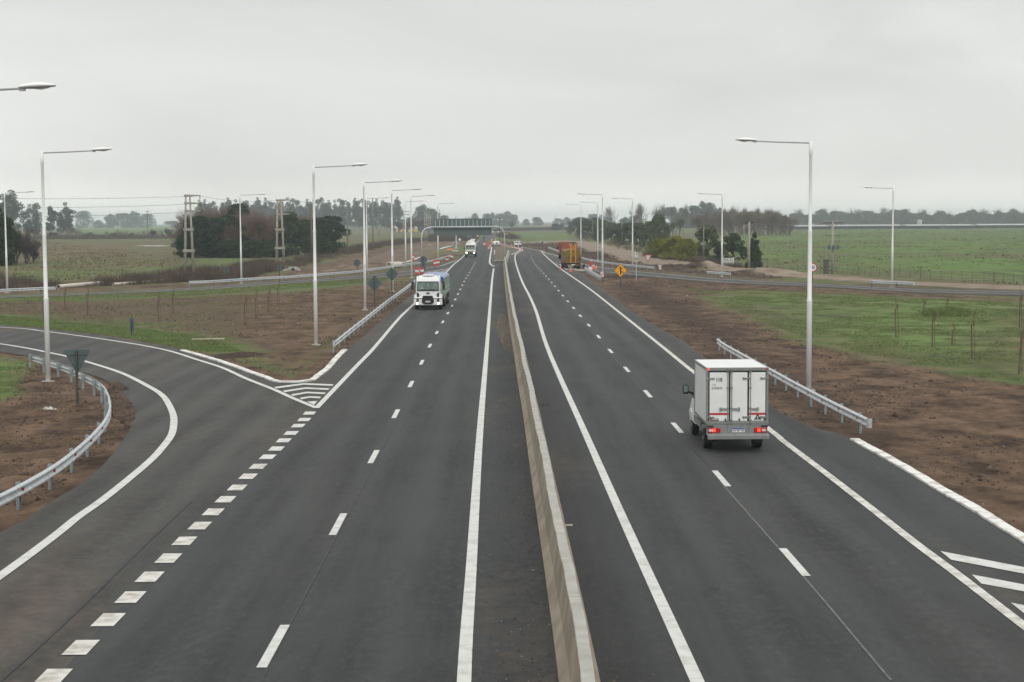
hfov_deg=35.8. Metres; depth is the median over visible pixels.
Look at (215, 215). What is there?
bare tree
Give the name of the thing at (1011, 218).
bare poplar
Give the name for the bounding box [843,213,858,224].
round tree
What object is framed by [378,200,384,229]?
eucalyptus tree
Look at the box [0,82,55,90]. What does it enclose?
street lamp
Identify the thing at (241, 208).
power line
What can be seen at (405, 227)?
street lamp
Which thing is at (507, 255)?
barrier end block
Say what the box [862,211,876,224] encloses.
bare poplar
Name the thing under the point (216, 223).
evergreen tree
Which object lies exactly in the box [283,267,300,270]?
culvert
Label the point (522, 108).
sky
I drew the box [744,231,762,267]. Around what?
casuarina tree
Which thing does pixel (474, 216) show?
round tree
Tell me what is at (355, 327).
guardrail
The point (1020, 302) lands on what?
staked sapling
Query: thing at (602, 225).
street lamp
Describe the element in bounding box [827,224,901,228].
greenhouse
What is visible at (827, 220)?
round tree
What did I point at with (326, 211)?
eucalyptus tree
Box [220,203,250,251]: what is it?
evergreen tree
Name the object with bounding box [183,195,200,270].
concrete pylon
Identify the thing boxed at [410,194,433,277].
street lamp
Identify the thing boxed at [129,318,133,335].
marker post
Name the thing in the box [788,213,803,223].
round tree
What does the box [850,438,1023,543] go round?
kerb
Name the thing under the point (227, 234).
bare tree
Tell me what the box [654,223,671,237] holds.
evergreen tree
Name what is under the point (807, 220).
round tree
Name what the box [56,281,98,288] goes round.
pipe
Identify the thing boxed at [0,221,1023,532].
ground
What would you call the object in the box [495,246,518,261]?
median island
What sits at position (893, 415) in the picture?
soil clods
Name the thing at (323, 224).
evergreen tree
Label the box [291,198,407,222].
power line
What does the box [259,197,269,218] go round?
eucalyptus tree
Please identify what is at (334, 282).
grass
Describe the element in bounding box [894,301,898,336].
staked sapling
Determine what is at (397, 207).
eucalyptus tree
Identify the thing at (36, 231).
bare tree
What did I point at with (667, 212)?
round tree
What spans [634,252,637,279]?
speed camera
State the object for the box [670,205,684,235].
bare poplar
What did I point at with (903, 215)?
round tree
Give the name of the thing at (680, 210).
round tree
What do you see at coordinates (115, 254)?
field tufts
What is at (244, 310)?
staked sapling
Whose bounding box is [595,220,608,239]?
evergreen tree
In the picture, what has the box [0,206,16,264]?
evergreen tree
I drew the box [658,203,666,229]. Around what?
bare poplar
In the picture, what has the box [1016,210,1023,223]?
bare poplar
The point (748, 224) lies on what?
utility pole
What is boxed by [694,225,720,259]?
evergreen tree
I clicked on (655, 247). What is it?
yellow green bush
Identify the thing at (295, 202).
eucalyptus tree
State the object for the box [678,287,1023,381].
grass
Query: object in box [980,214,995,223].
round tree
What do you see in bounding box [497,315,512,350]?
sand spill
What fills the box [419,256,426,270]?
round sign
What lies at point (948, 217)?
bare poplar
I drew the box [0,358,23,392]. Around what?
grass
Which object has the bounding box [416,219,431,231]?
bare tree
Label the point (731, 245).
evergreen tree
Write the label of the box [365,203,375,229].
eucalyptus tree
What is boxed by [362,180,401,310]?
street lamp
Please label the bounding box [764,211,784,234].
bare tree
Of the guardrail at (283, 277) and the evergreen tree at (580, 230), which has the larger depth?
the evergreen tree at (580, 230)
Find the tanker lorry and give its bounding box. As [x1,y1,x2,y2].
[464,239,476,256]
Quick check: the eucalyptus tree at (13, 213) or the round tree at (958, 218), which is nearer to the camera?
the eucalyptus tree at (13, 213)
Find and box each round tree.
[75,210,93,227]
[93,220,105,227]
[104,214,121,227]
[114,213,133,227]
[126,211,143,227]
[139,214,156,227]
[163,221,180,227]
[412,204,432,225]
[427,208,438,218]
[471,213,478,218]
[482,213,493,222]
[490,213,498,225]
[494,213,506,225]
[499,211,518,225]
[522,219,530,225]
[532,217,540,225]
[536,217,543,225]
[552,218,561,224]
[560,217,570,224]
[587,214,601,219]
[619,217,630,223]
[663,206,680,227]
[676,208,689,227]
[686,205,700,227]
[697,201,708,227]
[701,202,716,214]
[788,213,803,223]
[797,213,812,224]
[802,215,816,224]
[812,209,829,224]
[819,216,832,224]
[829,211,844,224]
[840,212,855,224]
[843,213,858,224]
[849,216,866,224]
[859,210,871,224]
[864,216,879,224]
[874,213,890,223]
[880,212,897,224]
[888,209,899,222]
[894,215,904,224]
[899,209,912,223]
[913,213,930,223]
[922,214,938,223]
[931,214,944,223]
[936,210,954,223]
[943,215,957,223]
[947,214,963,223]
[958,212,974,223]
[966,209,982,223]
[972,212,985,223]
[978,219,991,223]
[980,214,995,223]
[991,212,1006,223]
[1004,208,1021,223]
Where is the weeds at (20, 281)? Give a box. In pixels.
[0,271,65,288]
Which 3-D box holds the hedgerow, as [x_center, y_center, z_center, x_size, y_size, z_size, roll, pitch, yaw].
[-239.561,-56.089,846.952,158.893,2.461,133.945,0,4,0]
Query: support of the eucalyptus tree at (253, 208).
on the ground at (992, 407)
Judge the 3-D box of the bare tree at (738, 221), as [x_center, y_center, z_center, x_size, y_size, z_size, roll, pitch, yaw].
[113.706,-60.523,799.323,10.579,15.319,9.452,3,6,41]
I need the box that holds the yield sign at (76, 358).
[63,350,89,403]
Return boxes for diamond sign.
[367,275,381,306]
[385,268,397,292]
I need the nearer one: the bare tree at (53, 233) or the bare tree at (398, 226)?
the bare tree at (53, 233)
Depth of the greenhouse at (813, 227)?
1246.92 m
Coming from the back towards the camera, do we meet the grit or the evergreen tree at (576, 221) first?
the evergreen tree at (576, 221)
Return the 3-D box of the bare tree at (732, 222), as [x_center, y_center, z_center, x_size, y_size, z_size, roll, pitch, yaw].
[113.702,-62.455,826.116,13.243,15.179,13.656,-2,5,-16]
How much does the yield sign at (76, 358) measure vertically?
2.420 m
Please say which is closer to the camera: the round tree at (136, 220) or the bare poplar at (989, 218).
the bare poplar at (989, 218)
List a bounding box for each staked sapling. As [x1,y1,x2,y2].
[64,286,66,309]
[86,285,89,315]
[157,293,160,321]
[244,291,247,325]
[255,291,257,319]
[268,285,271,311]
[277,281,279,306]
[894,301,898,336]
[931,307,937,346]
[951,322,955,344]
[970,309,976,357]
[1018,317,1023,374]
[1019,293,1021,327]
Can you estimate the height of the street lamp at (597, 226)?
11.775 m
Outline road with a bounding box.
[0,230,1023,681]
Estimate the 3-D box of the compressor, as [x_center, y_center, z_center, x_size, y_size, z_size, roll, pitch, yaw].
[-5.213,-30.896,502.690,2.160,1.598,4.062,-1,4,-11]
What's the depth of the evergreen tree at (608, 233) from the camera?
591.01 m
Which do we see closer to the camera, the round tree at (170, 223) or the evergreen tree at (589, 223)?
the evergreen tree at (589, 223)
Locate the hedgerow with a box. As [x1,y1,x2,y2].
[20,234,177,239]
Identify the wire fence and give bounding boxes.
[0,262,278,286]
[737,261,1023,283]
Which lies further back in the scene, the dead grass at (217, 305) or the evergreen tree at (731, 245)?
the evergreen tree at (731, 245)
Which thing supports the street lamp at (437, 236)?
on the ground at (992, 407)
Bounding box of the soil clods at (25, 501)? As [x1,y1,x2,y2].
[0,360,128,523]
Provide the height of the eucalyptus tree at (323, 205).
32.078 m
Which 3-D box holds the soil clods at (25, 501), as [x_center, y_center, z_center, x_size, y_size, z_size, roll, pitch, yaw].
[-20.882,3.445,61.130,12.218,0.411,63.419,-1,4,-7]
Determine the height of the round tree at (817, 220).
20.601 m
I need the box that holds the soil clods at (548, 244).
[502,241,781,278]
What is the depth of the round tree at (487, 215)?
2289.65 m
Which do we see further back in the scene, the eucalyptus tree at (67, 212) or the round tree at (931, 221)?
the round tree at (931, 221)
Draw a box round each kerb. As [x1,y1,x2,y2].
[180,349,347,382]
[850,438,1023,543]
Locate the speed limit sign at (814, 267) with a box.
[812,263,816,282]
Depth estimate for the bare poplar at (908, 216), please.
1494.29 m
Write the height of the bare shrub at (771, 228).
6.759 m
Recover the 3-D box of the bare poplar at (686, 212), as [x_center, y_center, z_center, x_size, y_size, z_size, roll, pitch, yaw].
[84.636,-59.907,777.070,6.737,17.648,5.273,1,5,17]
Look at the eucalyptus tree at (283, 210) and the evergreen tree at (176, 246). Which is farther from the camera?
the eucalyptus tree at (283, 210)
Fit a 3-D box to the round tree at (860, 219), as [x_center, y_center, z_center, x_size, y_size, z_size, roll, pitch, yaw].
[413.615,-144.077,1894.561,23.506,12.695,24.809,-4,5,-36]
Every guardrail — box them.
[0,287,55,294]
[0,354,111,509]
[189,255,450,286]
[332,280,415,352]
[548,247,654,270]
[584,267,600,281]
[706,271,730,277]
[716,338,871,432]
[871,280,914,287]
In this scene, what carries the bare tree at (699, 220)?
on the ground at (992, 407)
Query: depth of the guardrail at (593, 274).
221.91 m
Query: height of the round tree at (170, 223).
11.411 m
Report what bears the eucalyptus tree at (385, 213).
on the ground at (992, 407)
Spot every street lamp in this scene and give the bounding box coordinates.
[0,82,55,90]
[4,191,34,292]
[40,147,111,381]
[239,193,265,283]
[312,163,367,345]
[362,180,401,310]
[366,197,388,273]
[390,188,421,291]
[405,200,424,263]
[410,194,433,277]
[437,202,452,257]
[569,204,581,254]
[577,193,602,277]
[582,202,597,259]
[613,197,632,264]
[697,193,723,276]
[735,137,815,391]
[864,186,893,287]
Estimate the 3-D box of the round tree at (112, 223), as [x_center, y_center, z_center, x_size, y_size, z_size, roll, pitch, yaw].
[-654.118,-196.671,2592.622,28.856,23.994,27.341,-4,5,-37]
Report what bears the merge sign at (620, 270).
on the ground at (992, 407)
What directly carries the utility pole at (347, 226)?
on the ground at (992, 407)
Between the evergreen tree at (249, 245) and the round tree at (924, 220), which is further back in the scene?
the round tree at (924, 220)
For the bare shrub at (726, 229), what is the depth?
777.31 m
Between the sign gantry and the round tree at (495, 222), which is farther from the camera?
the round tree at (495, 222)
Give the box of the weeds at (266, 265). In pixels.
[38,256,284,286]
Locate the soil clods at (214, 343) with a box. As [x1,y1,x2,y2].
[1,281,415,379]
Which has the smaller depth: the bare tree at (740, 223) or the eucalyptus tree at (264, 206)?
the bare tree at (740, 223)
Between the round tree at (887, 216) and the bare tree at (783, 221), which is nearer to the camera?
the bare tree at (783, 221)
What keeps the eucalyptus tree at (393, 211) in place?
on the ground at (992, 407)
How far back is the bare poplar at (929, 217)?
1494.91 m
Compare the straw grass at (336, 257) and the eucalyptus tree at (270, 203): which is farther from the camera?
the eucalyptus tree at (270, 203)
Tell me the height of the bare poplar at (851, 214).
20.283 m
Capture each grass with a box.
[0,277,388,301]
[0,279,415,368]
[0,315,242,352]
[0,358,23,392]
[1,253,349,288]
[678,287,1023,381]
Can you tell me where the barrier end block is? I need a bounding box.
[506,250,509,261]
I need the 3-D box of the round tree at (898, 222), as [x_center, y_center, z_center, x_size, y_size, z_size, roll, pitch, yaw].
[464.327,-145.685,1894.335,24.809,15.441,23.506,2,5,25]
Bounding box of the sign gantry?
[421,218,504,256]
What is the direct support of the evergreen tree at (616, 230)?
on the ground at (992, 407)
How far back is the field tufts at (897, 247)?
494.15 m
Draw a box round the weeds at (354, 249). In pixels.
[279,237,426,268]
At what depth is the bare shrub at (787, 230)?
777.92 m
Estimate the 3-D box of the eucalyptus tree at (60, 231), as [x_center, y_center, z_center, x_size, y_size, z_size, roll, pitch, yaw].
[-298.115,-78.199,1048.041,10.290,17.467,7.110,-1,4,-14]
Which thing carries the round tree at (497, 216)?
on the ground at (992, 407)
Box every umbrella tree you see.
[670,222,674,236]
[675,219,683,235]
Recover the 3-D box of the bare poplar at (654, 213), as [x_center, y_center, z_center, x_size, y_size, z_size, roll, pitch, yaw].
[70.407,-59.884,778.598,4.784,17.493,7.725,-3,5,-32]
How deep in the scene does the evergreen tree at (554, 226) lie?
1294.43 m
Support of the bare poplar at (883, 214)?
on the ground at (992, 407)
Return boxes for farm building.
[393,226,433,230]
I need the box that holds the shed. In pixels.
[407,227,417,231]
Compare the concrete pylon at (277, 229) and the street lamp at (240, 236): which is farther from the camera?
the concrete pylon at (277, 229)
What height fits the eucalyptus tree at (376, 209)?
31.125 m
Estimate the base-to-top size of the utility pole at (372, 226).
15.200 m
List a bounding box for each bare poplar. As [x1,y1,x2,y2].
[603,207,617,222]
[629,204,643,222]
[636,199,649,222]
[651,204,660,217]
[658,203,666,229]
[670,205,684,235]
[678,203,689,235]
[730,205,739,232]
[794,209,802,224]
[816,208,827,221]
[829,209,838,221]
[838,213,846,223]
[846,208,858,224]
[853,208,862,224]
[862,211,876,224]
[879,208,888,223]
[888,211,898,223]
[905,209,921,223]
[915,209,927,219]
[925,212,941,223]
[935,210,944,222]
[943,211,953,223]
[961,213,973,223]
[966,208,979,223]
[980,207,988,223]
[985,213,999,223]
[992,210,1002,223]
[1008,210,1018,223]
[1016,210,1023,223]
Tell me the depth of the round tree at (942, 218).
1890.12 m
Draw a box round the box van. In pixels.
[683,359,768,447]
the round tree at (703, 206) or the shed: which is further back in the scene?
the round tree at (703, 206)
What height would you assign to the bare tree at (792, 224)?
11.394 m
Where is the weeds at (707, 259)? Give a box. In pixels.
[640,251,743,267]
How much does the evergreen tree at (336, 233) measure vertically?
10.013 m
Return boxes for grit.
[404,317,556,681]
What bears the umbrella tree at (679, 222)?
on the ground at (992, 407)
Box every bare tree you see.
[10,224,37,264]
[21,232,41,263]
[30,228,41,235]
[30,248,39,261]
[47,231,59,235]
[163,228,173,236]
[170,223,193,241]
[174,207,209,230]
[192,204,227,223]
[200,203,234,239]
[221,218,239,254]
[232,206,280,253]
[252,207,283,226]
[297,211,309,220]
[395,221,402,232]
[399,222,412,231]
[406,217,420,230]
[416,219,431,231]
[688,214,707,229]
[704,211,718,224]
[706,212,721,227]
[711,211,720,233]
[718,209,732,235]
[726,211,737,234]
[729,209,745,233]
[734,211,743,234]
[740,209,757,232]
[745,208,763,232]
[755,210,772,234]
[763,207,777,234]
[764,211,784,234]
[778,210,790,234]
[783,216,799,234]
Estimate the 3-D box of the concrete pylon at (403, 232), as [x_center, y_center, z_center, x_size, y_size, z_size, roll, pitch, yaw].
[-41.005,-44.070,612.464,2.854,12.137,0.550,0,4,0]
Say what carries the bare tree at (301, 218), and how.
on the ground at (992, 407)
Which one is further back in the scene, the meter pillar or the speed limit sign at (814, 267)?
the meter pillar
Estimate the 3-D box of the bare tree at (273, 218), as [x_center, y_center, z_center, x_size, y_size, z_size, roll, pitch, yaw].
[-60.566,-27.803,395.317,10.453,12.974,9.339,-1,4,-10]
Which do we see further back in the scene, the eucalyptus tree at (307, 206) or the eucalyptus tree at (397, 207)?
the eucalyptus tree at (397, 207)
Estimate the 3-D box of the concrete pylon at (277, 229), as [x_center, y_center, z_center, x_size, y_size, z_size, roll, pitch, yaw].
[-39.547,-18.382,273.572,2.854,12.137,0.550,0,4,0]
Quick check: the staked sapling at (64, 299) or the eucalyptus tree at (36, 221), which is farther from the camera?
the eucalyptus tree at (36, 221)
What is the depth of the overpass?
1303.31 m
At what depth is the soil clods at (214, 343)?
140.55 m
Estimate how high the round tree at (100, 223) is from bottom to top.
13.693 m
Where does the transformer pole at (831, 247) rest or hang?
on the ground at (992, 407)
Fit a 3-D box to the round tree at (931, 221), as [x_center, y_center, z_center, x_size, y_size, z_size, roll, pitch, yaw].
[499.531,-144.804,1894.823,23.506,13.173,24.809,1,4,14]
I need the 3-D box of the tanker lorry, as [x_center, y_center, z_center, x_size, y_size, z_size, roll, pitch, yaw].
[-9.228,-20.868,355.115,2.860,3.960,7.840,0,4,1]
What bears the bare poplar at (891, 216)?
on the ground at (992, 407)
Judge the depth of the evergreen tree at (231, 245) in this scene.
357.34 m
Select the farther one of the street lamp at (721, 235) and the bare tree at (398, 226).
the bare tree at (398, 226)
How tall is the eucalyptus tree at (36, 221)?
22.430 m
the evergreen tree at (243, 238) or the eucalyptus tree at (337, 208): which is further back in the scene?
the eucalyptus tree at (337, 208)
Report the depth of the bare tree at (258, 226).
359.43 m
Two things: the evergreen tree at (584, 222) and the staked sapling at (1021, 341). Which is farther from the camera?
the evergreen tree at (584, 222)
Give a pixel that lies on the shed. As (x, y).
(415, 229)
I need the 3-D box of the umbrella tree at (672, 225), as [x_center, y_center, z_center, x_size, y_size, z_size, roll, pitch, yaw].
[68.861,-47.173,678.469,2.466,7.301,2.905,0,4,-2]
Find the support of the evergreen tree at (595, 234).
on the ground at (992, 407)
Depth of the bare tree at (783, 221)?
826.51 m
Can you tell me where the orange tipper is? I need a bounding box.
[557,242,577,257]
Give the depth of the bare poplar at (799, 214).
1493.25 m
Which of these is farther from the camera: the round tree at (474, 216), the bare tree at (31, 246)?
the round tree at (474, 216)
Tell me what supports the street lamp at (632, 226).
on the ground at (992, 407)
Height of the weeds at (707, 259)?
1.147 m
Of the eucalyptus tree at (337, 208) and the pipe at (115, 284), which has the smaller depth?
the pipe at (115, 284)
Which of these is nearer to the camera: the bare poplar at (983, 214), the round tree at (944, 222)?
the bare poplar at (983, 214)
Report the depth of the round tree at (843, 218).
1889.03 m
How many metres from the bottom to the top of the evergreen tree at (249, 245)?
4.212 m
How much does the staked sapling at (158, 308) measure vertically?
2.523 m
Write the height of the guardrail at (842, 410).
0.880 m
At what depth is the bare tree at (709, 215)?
854.02 m
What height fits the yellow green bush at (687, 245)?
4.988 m
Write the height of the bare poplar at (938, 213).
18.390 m
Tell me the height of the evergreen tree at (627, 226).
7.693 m
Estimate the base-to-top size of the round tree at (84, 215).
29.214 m
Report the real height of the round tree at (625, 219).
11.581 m
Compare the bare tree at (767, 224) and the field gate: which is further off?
the bare tree at (767, 224)
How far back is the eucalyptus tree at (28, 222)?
1045.33 m
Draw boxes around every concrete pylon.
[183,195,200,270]
[275,199,290,267]
[402,211,408,239]
[424,211,430,240]
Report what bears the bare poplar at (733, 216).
on the ground at (992, 407)
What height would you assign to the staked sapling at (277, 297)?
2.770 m
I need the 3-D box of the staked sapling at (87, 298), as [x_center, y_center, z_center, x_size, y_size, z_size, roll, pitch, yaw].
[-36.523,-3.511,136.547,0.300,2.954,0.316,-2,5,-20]
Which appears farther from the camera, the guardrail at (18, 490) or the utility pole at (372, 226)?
the utility pole at (372, 226)
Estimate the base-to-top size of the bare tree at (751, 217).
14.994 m
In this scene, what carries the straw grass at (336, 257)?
on the ground at (992, 407)
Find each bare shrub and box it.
[725,225,735,232]
[732,226,747,235]
[750,225,764,235]
[764,223,776,235]
[782,226,793,234]
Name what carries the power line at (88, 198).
hanging from the concrete pylon at (185, 249)
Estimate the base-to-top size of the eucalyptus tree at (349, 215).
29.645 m
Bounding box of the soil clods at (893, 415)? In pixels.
[586,272,1023,529]
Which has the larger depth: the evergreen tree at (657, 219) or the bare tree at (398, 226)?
the bare tree at (398, 226)
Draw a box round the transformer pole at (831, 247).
[822,222,842,273]
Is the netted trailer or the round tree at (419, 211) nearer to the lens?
the netted trailer
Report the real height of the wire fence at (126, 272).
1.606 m
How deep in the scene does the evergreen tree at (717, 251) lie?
295.93 m
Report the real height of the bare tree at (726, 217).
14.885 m
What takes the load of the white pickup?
on the road
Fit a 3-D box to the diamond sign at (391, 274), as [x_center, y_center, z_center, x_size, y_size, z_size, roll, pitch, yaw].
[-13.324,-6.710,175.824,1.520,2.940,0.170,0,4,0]
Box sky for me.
[0,0,1023,224]
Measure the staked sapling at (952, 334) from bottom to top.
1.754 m
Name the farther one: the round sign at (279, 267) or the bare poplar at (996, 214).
the bare poplar at (996, 214)
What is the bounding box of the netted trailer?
[561,242,581,268]
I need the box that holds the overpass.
[492,227,565,230]
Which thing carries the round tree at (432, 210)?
on the ground at (992, 407)
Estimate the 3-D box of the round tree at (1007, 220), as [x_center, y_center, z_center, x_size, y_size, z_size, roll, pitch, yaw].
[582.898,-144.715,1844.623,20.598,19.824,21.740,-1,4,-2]
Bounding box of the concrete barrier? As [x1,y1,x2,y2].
[503,257,599,681]
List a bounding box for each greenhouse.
[786,225,829,228]
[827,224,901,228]
[901,224,975,228]
[971,224,1023,227]
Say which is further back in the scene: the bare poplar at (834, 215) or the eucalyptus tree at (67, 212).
the bare poplar at (834, 215)
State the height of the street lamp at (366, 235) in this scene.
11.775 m
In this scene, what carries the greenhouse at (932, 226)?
on the ground at (992, 407)
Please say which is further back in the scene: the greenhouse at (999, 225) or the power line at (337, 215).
the greenhouse at (999, 225)
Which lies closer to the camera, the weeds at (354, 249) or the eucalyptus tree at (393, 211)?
the weeds at (354, 249)
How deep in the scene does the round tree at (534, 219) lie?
2590.00 m
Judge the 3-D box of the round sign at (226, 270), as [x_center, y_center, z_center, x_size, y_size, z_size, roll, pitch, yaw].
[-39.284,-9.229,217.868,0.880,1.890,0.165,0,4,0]
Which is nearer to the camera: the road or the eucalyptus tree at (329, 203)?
the road
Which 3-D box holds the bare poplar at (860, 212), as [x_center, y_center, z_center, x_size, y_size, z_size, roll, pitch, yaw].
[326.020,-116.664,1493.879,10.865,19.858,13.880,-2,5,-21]
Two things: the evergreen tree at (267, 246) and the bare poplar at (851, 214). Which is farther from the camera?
the bare poplar at (851, 214)
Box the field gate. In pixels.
[723,257,733,263]
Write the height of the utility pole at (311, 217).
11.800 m
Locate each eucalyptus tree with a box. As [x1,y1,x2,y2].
[0,189,24,229]
[19,204,33,232]
[30,203,41,229]
[46,206,57,232]
[56,210,66,234]
[57,202,76,234]
[193,199,207,215]
[207,201,217,213]
[225,198,231,208]
[250,204,257,222]
[253,197,262,216]
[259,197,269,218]
[266,201,276,223]
[278,201,285,219]
[285,197,294,211]
[290,199,299,216]
[299,205,306,217]
[303,198,312,218]
[315,197,325,216]
[321,203,329,216]
[326,200,333,216]
[331,200,342,222]
[337,198,346,226]
[345,202,352,228]
[350,198,359,229]
[356,203,362,229]
[359,199,369,229]
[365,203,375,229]
[371,199,382,229]
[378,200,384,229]
[379,201,390,229]
[388,204,395,224]
[393,196,402,222]
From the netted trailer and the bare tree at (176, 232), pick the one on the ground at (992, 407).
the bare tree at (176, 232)
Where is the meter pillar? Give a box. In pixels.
[823,259,828,273]
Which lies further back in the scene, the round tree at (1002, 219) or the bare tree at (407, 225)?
the round tree at (1002, 219)
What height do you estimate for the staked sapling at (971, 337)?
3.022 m
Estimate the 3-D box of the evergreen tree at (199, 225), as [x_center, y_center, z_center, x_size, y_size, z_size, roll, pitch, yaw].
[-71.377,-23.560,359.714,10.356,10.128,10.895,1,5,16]
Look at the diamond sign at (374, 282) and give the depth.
149.44 m
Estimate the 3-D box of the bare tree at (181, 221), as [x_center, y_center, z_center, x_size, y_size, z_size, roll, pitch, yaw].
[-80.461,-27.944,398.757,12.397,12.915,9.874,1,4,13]
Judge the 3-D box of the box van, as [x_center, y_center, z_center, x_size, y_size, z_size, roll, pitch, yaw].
[7.694,2.155,57.117,2.710,2.920,6.225,0,4,-1]
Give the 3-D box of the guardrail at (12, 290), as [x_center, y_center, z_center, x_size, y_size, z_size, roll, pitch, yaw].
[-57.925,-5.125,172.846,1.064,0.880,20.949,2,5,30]
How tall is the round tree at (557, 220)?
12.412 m
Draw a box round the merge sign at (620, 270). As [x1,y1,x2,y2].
[614,264,626,287]
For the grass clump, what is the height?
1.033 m
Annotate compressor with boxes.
[492,241,499,245]
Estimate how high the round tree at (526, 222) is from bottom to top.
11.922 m
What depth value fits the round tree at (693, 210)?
1492.54 m
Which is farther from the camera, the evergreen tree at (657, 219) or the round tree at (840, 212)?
the round tree at (840, 212)
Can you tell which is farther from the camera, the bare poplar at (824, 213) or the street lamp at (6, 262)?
the bare poplar at (824, 213)
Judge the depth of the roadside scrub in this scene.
738.85 m
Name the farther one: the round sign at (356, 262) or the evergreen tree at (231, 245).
the evergreen tree at (231, 245)
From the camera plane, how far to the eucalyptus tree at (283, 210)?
1492.91 m
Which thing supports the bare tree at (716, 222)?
on the ground at (992, 407)
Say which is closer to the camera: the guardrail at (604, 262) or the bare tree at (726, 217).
the guardrail at (604, 262)
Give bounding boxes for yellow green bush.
[644,237,667,257]
[657,235,682,259]
[670,238,698,260]
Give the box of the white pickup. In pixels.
[514,241,521,246]
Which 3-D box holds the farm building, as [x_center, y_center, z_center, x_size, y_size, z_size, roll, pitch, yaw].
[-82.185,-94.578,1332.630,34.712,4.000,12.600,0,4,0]
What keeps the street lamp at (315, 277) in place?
on the ground at (992, 407)
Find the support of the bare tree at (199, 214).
on the ground at (992, 407)
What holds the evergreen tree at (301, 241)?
on the ground at (992, 407)
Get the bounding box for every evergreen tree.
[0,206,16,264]
[0,217,20,264]
[170,235,196,256]
[174,215,218,257]
[196,237,224,257]
[200,217,237,257]
[216,239,245,257]
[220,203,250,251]
[233,240,262,257]
[237,228,272,253]
[258,240,288,256]
[267,226,291,256]
[278,211,299,255]
[291,219,322,254]
[306,217,337,254]
[322,216,350,249]
[550,223,560,229]
[565,221,576,231]
[570,217,585,234]
[575,226,591,238]
[581,219,593,233]
[586,217,601,238]
[590,230,606,240]
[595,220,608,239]
[603,222,616,240]
[609,223,628,243]
[619,222,638,244]
[629,222,647,245]
[639,220,655,246]
[648,214,669,244]
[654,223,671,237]
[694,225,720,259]
[713,244,723,260]
[723,232,747,260]
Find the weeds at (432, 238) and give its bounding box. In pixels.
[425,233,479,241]
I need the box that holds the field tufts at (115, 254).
[0,240,187,286]
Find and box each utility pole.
[310,204,312,259]
[347,201,349,254]
[372,199,373,247]
[698,225,709,259]
[747,221,752,267]
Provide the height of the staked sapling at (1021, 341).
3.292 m
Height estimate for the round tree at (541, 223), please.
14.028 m
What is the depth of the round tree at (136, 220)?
2585.38 m
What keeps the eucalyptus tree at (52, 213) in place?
on the ground at (992, 407)
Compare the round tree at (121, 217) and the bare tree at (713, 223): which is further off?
the round tree at (121, 217)
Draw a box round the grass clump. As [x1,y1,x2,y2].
[919,305,975,316]
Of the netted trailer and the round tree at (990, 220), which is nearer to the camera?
the netted trailer
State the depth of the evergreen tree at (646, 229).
463.94 m
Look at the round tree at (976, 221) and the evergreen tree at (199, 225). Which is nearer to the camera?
the evergreen tree at (199, 225)
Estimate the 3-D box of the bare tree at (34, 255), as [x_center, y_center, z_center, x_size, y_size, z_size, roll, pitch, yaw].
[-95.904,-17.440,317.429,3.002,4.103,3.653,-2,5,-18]
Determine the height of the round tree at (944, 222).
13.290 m
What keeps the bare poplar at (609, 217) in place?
on the ground at (992, 407)
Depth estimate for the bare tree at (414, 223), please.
1145.15 m
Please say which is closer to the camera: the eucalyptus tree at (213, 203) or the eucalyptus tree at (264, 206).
the eucalyptus tree at (264, 206)
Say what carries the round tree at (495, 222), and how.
on the ground at (992, 407)
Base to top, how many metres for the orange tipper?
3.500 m
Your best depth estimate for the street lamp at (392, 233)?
179.70 m
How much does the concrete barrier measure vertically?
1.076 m
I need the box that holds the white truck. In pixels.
[411,272,449,308]
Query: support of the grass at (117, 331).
on the ground at (992, 407)
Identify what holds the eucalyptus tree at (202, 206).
on the ground at (992, 407)
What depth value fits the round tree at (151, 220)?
2591.26 m
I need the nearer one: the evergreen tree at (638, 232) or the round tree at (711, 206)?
the evergreen tree at (638, 232)
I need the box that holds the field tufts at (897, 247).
[713,228,1023,283]
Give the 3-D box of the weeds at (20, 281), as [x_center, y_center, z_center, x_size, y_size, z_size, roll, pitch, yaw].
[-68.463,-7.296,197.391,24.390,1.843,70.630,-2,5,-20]
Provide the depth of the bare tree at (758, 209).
825.21 m
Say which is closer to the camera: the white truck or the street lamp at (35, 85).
the street lamp at (35, 85)
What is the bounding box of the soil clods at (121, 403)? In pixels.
[107,380,136,427]
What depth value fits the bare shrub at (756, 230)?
778.15 m
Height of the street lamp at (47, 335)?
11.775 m
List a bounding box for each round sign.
[223,267,228,278]
[277,265,281,280]
[353,259,360,265]
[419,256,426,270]
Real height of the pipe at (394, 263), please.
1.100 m
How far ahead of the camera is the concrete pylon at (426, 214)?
635.36 m
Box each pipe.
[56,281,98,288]
[112,279,161,285]
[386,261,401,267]
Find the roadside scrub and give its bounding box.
[495,231,521,238]
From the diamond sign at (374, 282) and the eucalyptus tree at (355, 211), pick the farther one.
the eucalyptus tree at (355, 211)
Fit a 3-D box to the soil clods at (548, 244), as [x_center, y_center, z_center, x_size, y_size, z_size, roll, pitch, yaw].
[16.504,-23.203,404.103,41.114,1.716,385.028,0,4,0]
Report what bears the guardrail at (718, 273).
on the ground at (992, 407)
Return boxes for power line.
[0,196,199,216]
[202,196,288,215]
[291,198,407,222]
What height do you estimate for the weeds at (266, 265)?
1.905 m
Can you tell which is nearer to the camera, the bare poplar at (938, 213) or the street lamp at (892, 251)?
the street lamp at (892, 251)
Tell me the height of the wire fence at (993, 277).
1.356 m

